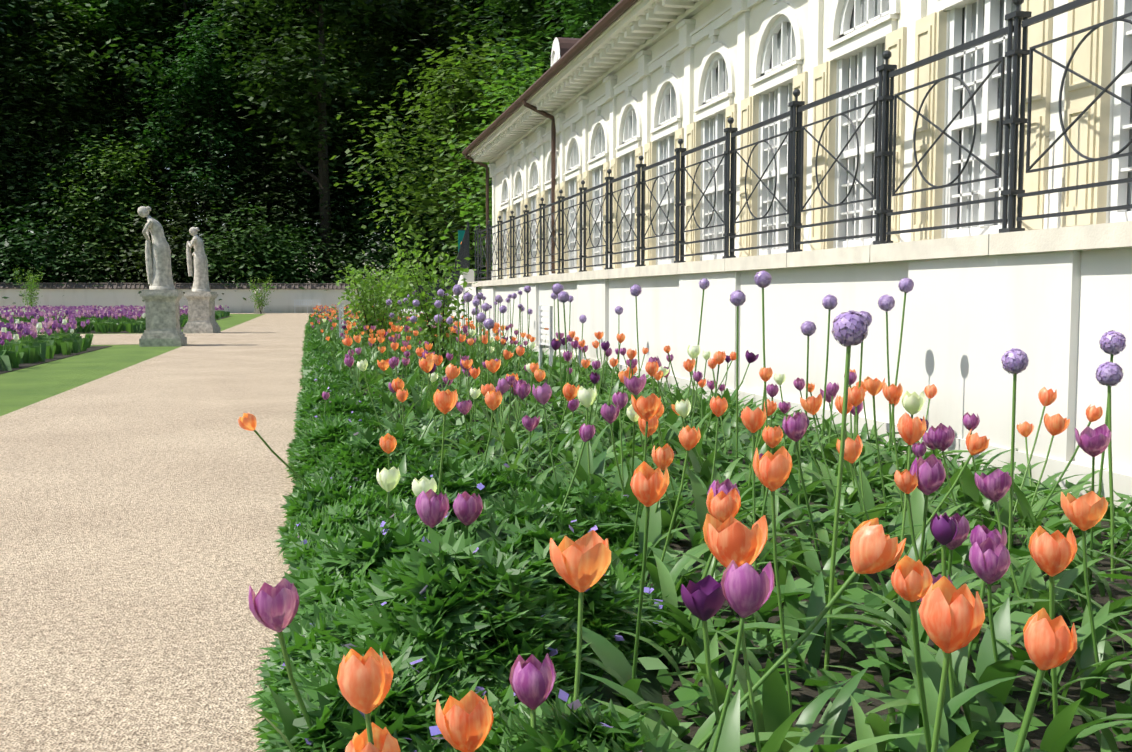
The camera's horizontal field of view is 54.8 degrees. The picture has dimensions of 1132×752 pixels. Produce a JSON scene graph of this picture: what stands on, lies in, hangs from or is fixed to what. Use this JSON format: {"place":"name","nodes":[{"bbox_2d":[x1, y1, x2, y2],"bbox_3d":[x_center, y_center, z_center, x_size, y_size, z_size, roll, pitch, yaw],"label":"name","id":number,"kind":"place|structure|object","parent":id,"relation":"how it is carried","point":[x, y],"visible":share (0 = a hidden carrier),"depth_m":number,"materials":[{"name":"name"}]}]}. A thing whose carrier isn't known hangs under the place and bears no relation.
{"place":"outdoors","nodes":[
{"label":"outdoors","id":0,"kind":"place"},
{"bbox_2d":[0,313,331,751],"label":"gravel path","id":1,"kind":"structure","parent":0,"point":[142,515],"depth_m":4.75,"materials":[{"name":"beige gravel"}]},
{"bbox_2d":[294,300,320,312],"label":"white bench","id":2,"kind":"object","parent":1,"relation":"on","point":[306,304],"visible":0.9,"depth_m":72.89,"materials":[{"name":"white wood"}]},
{"bbox_2d":[0,313,444,415],"bbox_3d":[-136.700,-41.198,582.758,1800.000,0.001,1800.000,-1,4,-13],"label":"ground","id":3,"kind":"structure","parent":0,"point":[22,388],"depth_m":15.86,"materials":[{"name":"green plant"}]},
{"bbox_2d":[0,216,49,281],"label":"dark shrub","id":4,"kind":"object","parent":3,"relation":"on","point":[7,268],"visible":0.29,"depth_m":71.94,"materials":[{"name":"green plant"}]},
{"bbox_2d":[10,264,42,306],"bbox_3d":[-29.714,-4.779,60.680,1.557,2.880,2.016,0,4,5],"label":"young shrub","id":5,"kind":"object","parent":3,"relation":"on","point":[31,291],"visible":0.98,"depth_m":60.55,"materials":[{"name":"green plant"}]},
{"bbox_2d":[0,0,88,122],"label":"tall tree","id":6,"kind":"object","parent":3,"relation":"on","point":[4,22],"visible":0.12,"depth_m":80.22,"materials":[{"name":"green plant"}]},
{"bbox_2d":[0,90,90,278],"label":"tree","id":7,"kind":"object","parent":3,"relation":"on","point":[9,202],"visible":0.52,"depth_m":76.99,"materials":[{"name":"green plant"}]},
{"bbox_2d":[0,55,101,266],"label":"tree","id":8,"kind":"object","parent":3,"relation":"on","point":[18,131],"visible":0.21,"depth_m":79.80,"materials":[{"name":"green plant"}]},
{"bbox_2d":[0,194,117,303],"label":"dark shrub","id":9,"kind":"object","parent":3,"relation":"on","point":[36,257],"visible":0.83,"depth_m":71.60,"materials":[{"name":"green plant"}]},
{"bbox_2d":[0,0,117,278],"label":"tall tree","id":10,"kind":"object","parent":3,"relation":"on","point":[23,30],"visible":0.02,"depth_m":90.08,"materials":[{"name":"green plant"}]},
{"bbox_2d":[0,0,137,279],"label":"tall tree","id":11,"kind":"object","parent":3,"relation":"on","point":[55,57],"visible":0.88,"depth_m":80.59,"materials":[{"name":"green plant"}]},
{"bbox_2d":[0,79,148,273],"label":"tall tree","id":12,"kind":"object","parent":3,"relation":"on","point":[113,118],"depth_m":106.88,"materials":[{"name":"green plant"}]},
{"bbox_2d":[1,0,149,278],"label":"tall tree","id":13,"kind":"object","parent":3,"relation":"on","point":[103,82],"depth_m":98.05,"materials":[{"name":"green plant"}]},
{"bbox_2d":[0,71,157,282],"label":"tree","id":14,"kind":"object","parent":3,"relation":"on","point":[50,128],"visible":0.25,"depth_m":79.28,"materials":[{"name":"green plant"}]},
{"bbox_2d":[22,224,142,285],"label":"dark shrub","id":15,"kind":"object","parent":3,"relation":"on","point":[70,273],"visible":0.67,"depth_m":72.75,"materials":[{"name":"green plant"}]},
{"bbox_2d":[0,123,185,281],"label":"tree","id":16,"kind":"object","parent":3,"relation":"on","point":[91,217],"visible":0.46,"depth_m":76.42,"materials":[{"name":"green plant"}]},
{"bbox_2d":[1,0,218,281],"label":"tall tree","id":17,"kind":"object","parent":3,"relation":"on","point":[113,7],"visible":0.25,"depth_m":86.21,"materials":[{"name":"green plant"}]},
{"bbox_2d":[34,120,188,282],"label":"bright tree","id":18,"kind":"object","parent":3,"relation":"on","point":[108,172],"visible":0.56,"depth_m":75.96,"materials":[{"name":"green plant"}]},
{"bbox_2d":[38,113,188,282],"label":"tree","id":19,"kind":"object","parent":3,"relation":"on","point":[142,181],"visible":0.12,"depth_m":79.34,"materials":[{"name":"green plant"}]},
{"bbox_2d":[0,316,231,373],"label":"bed soil","id":20,"kind":"structure","parent":3,"relation":"on","point":[59,356],"depth_m":20.39,"materials":[{"name":"brown soil"}]},
{"bbox_2d":[0,307,229,370],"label":"bed foliage","id":21,"kind":"object","parent":20,"relation":"on","point":[29,349],"visible":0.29,"depth_m":21.43,"materials":[{"name":"green plant"}]},
{"bbox_2d":[0,305,228,345],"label":"flower bed","id":22,"kind":"object","parent":21,"relation":"on","point":[71,313],"visible":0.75,"depth_m":33.13,"materials":[{"name":"purple plant"}]},
{"bbox_2d":[55,201,193,292],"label":"dark shrub","id":23,"kind":"object","parent":3,"relation":"on","point":[129,254],"visible":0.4,"depth_m":73.98,"materials":[{"name":"green plant"}]},
{"bbox_2d":[23,72,241,282],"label":"tree","id":24,"kind":"object","parent":3,"relation":"on","point":[142,115],"visible":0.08,"depth_m":83.34,"materials":[{"name":"green plant"}]},
{"bbox_2d":[86,0,201,159],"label":"tall tree","id":25,"kind":"object","parent":3,"relation":"on","point":[133,99],"depth_m":101.63,"materials":[{"name":"green plant"}]},
{"bbox_2d":[71,0,222,188],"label":"tall tree","id":26,"kind":"object","parent":3,"relation":"on","point":[99,71],"depth_m":100.51,"materials":[{"name":"green plant"}]},
{"bbox_2d":[137,206,186,346],"bbox_3d":[-8.971,-2.208,24.161,0.909,3.073,0.870,-1,4,-11],"label":"statue","id":27,"kind":"object","parent":3,"relation":"on","point":[161,296],"visible":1,"depth_m":23.94,"materials":[{"name":"stone"}]},
{"bbox_2d":[104,214,244,301],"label":"dark shrub","id":28,"kind":"object","parent":3,"relation":"on","point":[183,277],"visible":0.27,"depth_m":73.19,"materials":[{"name":"green plant"}]},
{"bbox_2d":[77,82,298,279],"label":"tree","id":29,"kind":"object","parent":3,"relation":"on","point":[165,167],"visible":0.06,"depth_m":83.09,"materials":[{"name":"green plant"}]},
{"bbox_2d":[82,0,311,279],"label":"tall tree","id":30,"kind":"object","parent":3,"relation":"on","point":[133,67],"visible":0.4,"depth_m":84.83,"materials":[{"name":"green plant"}]},
{"bbox_2d":[132,171,268,282],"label":"tree","id":31,"kind":"object","parent":3,"relation":"on","point":[194,220],"visible":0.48,"depth_m":77.34,"materials":[{"name":"green plant"}]},
{"bbox_2d":[183,227,220,332],"bbox_3d":[-10.906,-2.862,32.586,0.870,3.158,0.870,0,4,-3],"label":"statue","id":32,"kind":"object","parent":3,"relation":"on","point":[200,297],"visible":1,"depth_m":32.36,"materials":[{"name":"stone"}]},
{"bbox_2d":[113,1,298,280],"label":"tall tree","id":33,"kind":"object","parent":3,"relation":"on","point":[201,72],"visible":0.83,"depth_m":80.52,"materials":[{"name":"green plant"}]},
{"bbox_2d":[138,205,278,299],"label":"dark shrub","id":34,"kind":"object","parent":3,"relation":"on","point":[217,258],"visible":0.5,"depth_m":74.56,"materials":[{"name":"green plant"}]},
{"bbox_2d":[0,282,421,312],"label":"boundary wall","id":35,"kind":"structure","parent":3,"relation":"on","point":[283,296],"depth_m":72.17,"materials":[{"name":"white paint"}]},
{"bbox_2d":[107,0,340,282],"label":"tall tree","id":36,"kind":"object","parent":3,"relation":"on","point":[269,29],"visible":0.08,"depth_m":89.24,"materials":[{"name":"green plant"}]},
{"bbox_2d":[147,0,358,282],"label":"tall tree","id":37,"kind":"object","parent":3,"relation":"on","point":[291,61],"visible":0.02,"depth_m":94.36,"materials":[{"name":"green plant"}]},
{"bbox_2d":[254,288,263,313],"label":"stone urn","id":38,"kind":"object","parent":3,"relation":"on","point":[257,311],"visible":0.48,"depth_m":70.34,"materials":[{"name":"grey stone"}]},
{"bbox_2d":[182,195,336,289],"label":"dark shrub","id":39,"kind":"object","parent":3,"relation":"on","point":[256,265],"visible":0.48,"depth_m":75.67,"materials":[{"name":"green plant"}]},
{"bbox_2d":[248,272,274,313],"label":"young shrub","id":40,"kind":"object","parent":3,"relation":"on","point":[258,297],"visible":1,"depth_m":68.78,"materials":[{"name":"green plant"}]},
{"bbox_2d":[191,122,350,282],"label":"tree","id":41,"kind":"object","parent":3,"relation":"on","point":[263,198],"visible":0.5,"depth_m":80.38,"materials":[{"name":"green plant"}]},
{"bbox_2d":[173,15,380,282],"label":"tall tree","id":42,"kind":"object","parent":3,"relation":"on","point":[299,54],"visible":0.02,"depth_m":98.95,"materials":[{"name":"green plant"}]},
{"bbox_2d":[206,95,370,281],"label":"tree","id":43,"kind":"object","parent":3,"relation":"on","point":[280,180],"visible":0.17,"depth_m":85.43,"materials":[{"name":"green plant"}]},
{"bbox_2d":[236,219,353,283],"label":"dark shrub","id":44,"kind":"object","parent":3,"relation":"on","point":[297,278],"visible":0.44,"depth_m":76.61,"materials":[{"name":"green plant"}]},
{"bbox_2d":[170,0,432,280],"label":"tall tree","id":45,"kind":"object","parent":3,"relation":"on","point":[339,12],"visible":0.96,"depth_m":78.26,"materials":[{"name":"green plant"}]},
{"bbox_2d":[207,47,428,278],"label":"tree","id":46,"kind":"object","parent":3,"relation":"on","point":[331,114],"visible":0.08,"depth_m":87.51,"materials":[{"name":"green plant"}]},
{"bbox_2d":[249,150,393,282],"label":"tree","id":47,"kind":"object","parent":3,"relation":"on","point":[342,213],"visible":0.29,"depth_m":81.44,"materials":[{"name":"green plant"}]},
{"bbox_2d":[263,0,410,282],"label":"tall tree","id":48,"kind":"object","parent":3,"relation":"on","point":[338,58],"visible":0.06,"depth_m":92.75,"materials":[{"name":"green plant"}]},
{"bbox_2d":[292,223,397,282],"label":"dark shrub","id":49,"kind":"object","parent":3,"relation":"on","point":[332,273],"visible":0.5,"depth_m":77.75,"materials":[{"name":"green plant"}]},
{"bbox_2d":[316,8,393,271],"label":"tall tree","id":50,"kind":"object","parent":3,"relation":"on","point":[359,149],"depth_m":111.23,"materials":[{"name":"green plant"}]},
{"bbox_2d":[317,207,449,283],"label":"dark shrub","id":51,"kind":"object","parent":3,"relation":"on","point":[381,256],"visible":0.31,"depth_m":76.89,"materials":[{"name":"green plant"}]},
{"bbox_2d":[310,115,472,280],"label":"tree","id":52,"kind":"object","parent":3,"relation":"on","point":[367,222],"depth_m":85.96,"materials":[{"name":"green plant"}]},
{"bbox_2d":[277,0,514,241],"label":"tall tree","id":53,"kind":"object","parent":3,"relation":"on","point":[471,21],"visible":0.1,"depth_m":93.61,"materials":[{"name":"green plant"}]},
{"bbox_2d":[311,69,482,275],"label":"tree","id":54,"kind":"object","parent":3,"relation":"on","point":[386,183],"visible":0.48,"depth_m":81.29,"materials":[{"name":"green plant"}]},
{"bbox_2d":[285,0,548,280],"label":"tall tree","id":55,"kind":"object","parent":3,"relation":"on","point":[433,39],"visible":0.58,"depth_m":83.30,"materials":[{"name":"green plant"}]},
{"bbox_2d":[356,194,485,282],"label":"dark shrub","id":56,"kind":"object","parent":3,"relation":"on","point":[436,247],"visible":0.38,"depth_m":77.83,"materials":[{"name":"green plant"}]},
{"bbox_2d":[337,0,521,230],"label":"tall tree","id":57,"kind":"object","parent":3,"relation":"on","point":[479,31],"visible":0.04,"depth_m":94.72,"materials":[{"name":"green plant"}]},
{"bbox_2d":[329,6,540,280],"bbox_3d":[-5.428,-10.843,55.605,13.452,15.769,12.007,-2,5,-25],"label":"bright tree","id":58,"kind":"object","parent":3,"relation":"on","point":[453,101],"visible":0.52,"depth_m":54.89,"materials":[{"name":"green plant"}]},
{"bbox_2d":[397,225,475,334],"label":"end stairs and ramp","id":59,"kind":"structure","parent":3,"relation":"on","point":[463,252],"depth_m":28.81,"materials":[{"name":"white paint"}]},
{"bbox_2d":[378,94,516,269],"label":"tree","id":60,"kind":"object","parent":3,"relation":"on","point":[457,172],"visible":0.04,"depth_m":86.36,"materials":[{"name":"green plant"}]},
{"bbox_2d":[421,143,491,270],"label":"tree","id":61,"kind":"object","parent":3,"relation":"on","point":[449,216],"depth_m":82.41,"materials":[{"name":"green plant"}]},
{"bbox_2d":[430,228,491,280],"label":"dark shrub","id":62,"kind":"object","parent":3,"relation":"on","point":[473,265],"visible":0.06,"depth_m":78.00,"materials":[{"name":"green plant"}]},
{"bbox_2d":[457,222,469,268],"bbox_3d":[-3.045,-2.928,32.508,0.355,3.300,0.150,-1,4,-13],"label":"banner sign","id":63,"kind":"object","parent":3,"relation":"on","point":[461,232],"visible":0.27,"depth_m":32.41,"materials":[{"name":"teal fabric"}]},
{"bbox_2d":[415,11,519,171],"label":"tall tree","id":64,"kind":"object","parent":3,"relation":"on","point":[493,55],"depth_m":105.32,"materials":[{"name":"green plant"}]},
{"bbox_2d":[246,320,694,751],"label":"ground cover","id":65,"kind":"object","parent":3,"relation":"on","point":[459,628],"depth_m":2.78,"materials":[{"name":"green plant"}]},
{"bbox_2d":[424,24,550,276],"bbox_3d":[-1.192,-8.161,44.545,9.148,12.015,10.249,3,5,36],"label":"bright tree","id":66,"kind":"object","parent":3,"relation":"on","point":[511,94],"visible":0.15,"depth_m":43.90,"materials":[{"name":"green plant"}]},
{"bbox_2d":[443,0,547,121],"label":"tall tree","id":67,"kind":"object","parent":3,"relation":"on","point":[508,34],"visible":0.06,"depth_m":97.57,"materials":[{"name":"green plant"}]},
{"bbox_2d":[425,0,614,105],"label":"tall tree","id":68,"kind":"object","parent":3,"relation":"on","point":[525,19],"visible":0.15,"depth_m":64.37,"materials":[{"name":"green plant"}]},
{"bbox_2d":[472,0,619,110],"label":"tall tree","id":69,"kind":"object","parent":3,"relation":"on","point":[599,8],"visible":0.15,"depth_m":51.99,"materials":[{"name":"green plant"}]},
{"bbox_2d":[525,4,610,88],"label":"tall tree","id":70,"kind":"object","parent":3,"relation":"on","point":[547,32],"depth_m":87.68,"materials":[{"name":"green plant"}]},
{"bbox_2d":[339,338,1131,751],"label":"leaves","id":71,"kind":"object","parent":3,"relation":"on","point":[803,692],"depth_m":3.05,"materials":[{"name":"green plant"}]},
{"bbox_2d":[339,302,360,338],"bbox_3d":[-4.742,-1.154,24.023,0.440,0.950,0.480,0,4,-3],"label":"garden chair","id":72,"kind":"object","parent":71,"relation":"on","point":[340,314],"visible":0.4,"depth_m":23.80,"materials":[{"name":"white"}]},
{"bbox_2d":[325,250,407,350],"bbox_3d":[-3.405,-1.224,18.772,1.444,1.930,1.160,-1,4,-13],"label":"young shrub","id":73,"kind":"object","parent":71,"relation":"on","point":[369,318],"visible":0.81,"depth_m":18.65,"materials":[{"name":"green plant"}]},
{"bbox_2d":[339,252,416,335],"bbox_3d":[-3.923,-1.625,23.215,1.497,2.013,1.541,4,6,42],"label":"young shrub","id":74,"kind":"object","parent":71,"relation":"on","point":[382,297],"visible":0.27,"depth_m":23.19,"materials":[{"name":"green plant"}]},
{"bbox_2d":[364,262,414,321],"bbox_3d":[-5.020,-2.177,30.473,1.856,2.063,1.526,-1,4,-13],"label":"young shrub","id":75,"kind":"object","parent":71,"relation":"on","point":[410,276],"visible":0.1,"depth_m":30.45,"materials":[{"name":"green plant"}]},
{"bbox_2d":[383,216,480,357],"bbox_3d":[-1.907,-1.137,15.450,1.401,2.252,1.615,-1,4,-13],"label":"young shrub","id":76,"kind":"object","parent":71,"relation":"on","point":[429,313],"visible":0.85,"depth_m":15.37,"materials":[{"name":"green plant"}]},
{"bbox_2d":[539,306,582,368],"bbox_3d":[-0.070,-0.423,13.947,0.440,0.950,0.480,-1,4,-18],"label":"garden chair","id":77,"kind":"object","parent":71,"relation":"on","point":[549,326],"visible":0.69,"depth_m":13.80,"materials":[{"name":"white"}]},
{"bbox_2d":[586,577,663,719],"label":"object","id":78,"kind":"object","parent":71,"relation":"on","point":[651,692],"depth_m":2.78,"materials":[{"name":"green plant"}]},
{"bbox_2d":[266,314,1131,751],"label":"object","id":79,"kind":"object","parent":71,"relation":"on","point":[688,694],"visible":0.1,"depth_m":3.54,"materials":[{"name":"green plant"}]},
{"bbox_2d":[352,288,1114,669],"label":"allium stems","id":80,"kind":"object","parent":71,"relation":"on","point":[840,470],"visible":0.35,"depth_m":6.20,"materials":[{"name":"green plant"}]},
{"bbox_2d":[350,270,1125,386],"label":"allium flowers","id":81,"kind":"object","parent":80,"relation":"on","point":[850,327],"visible":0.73,"depth_m":5.92,"materials":[{"name":"purple plant"}]},
{"bbox_2d":[462,0,1131,279],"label":"building","id":82,"kind":"structure","parent":3,"relation":"on","point":[619,88],"depth_m":9.97,"materials":[{"name":"white paint"}]},
{"bbox_2d":[472,221,1131,511],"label":"terrace retaining wall","id":83,"kind":"structure","parent":3,"relation":"on","point":[1054,304],"depth_m":7.02,"materials":[{"name":"white paint"}]},
{"bbox_2d":[474,0,1131,281],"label":"iron railing","id":84,"kind":"object","parent":83,"relation":"on","point":[884,172],"visible":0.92,"depth_m":7.73,"materials":[{"name":"grey metal"}]},
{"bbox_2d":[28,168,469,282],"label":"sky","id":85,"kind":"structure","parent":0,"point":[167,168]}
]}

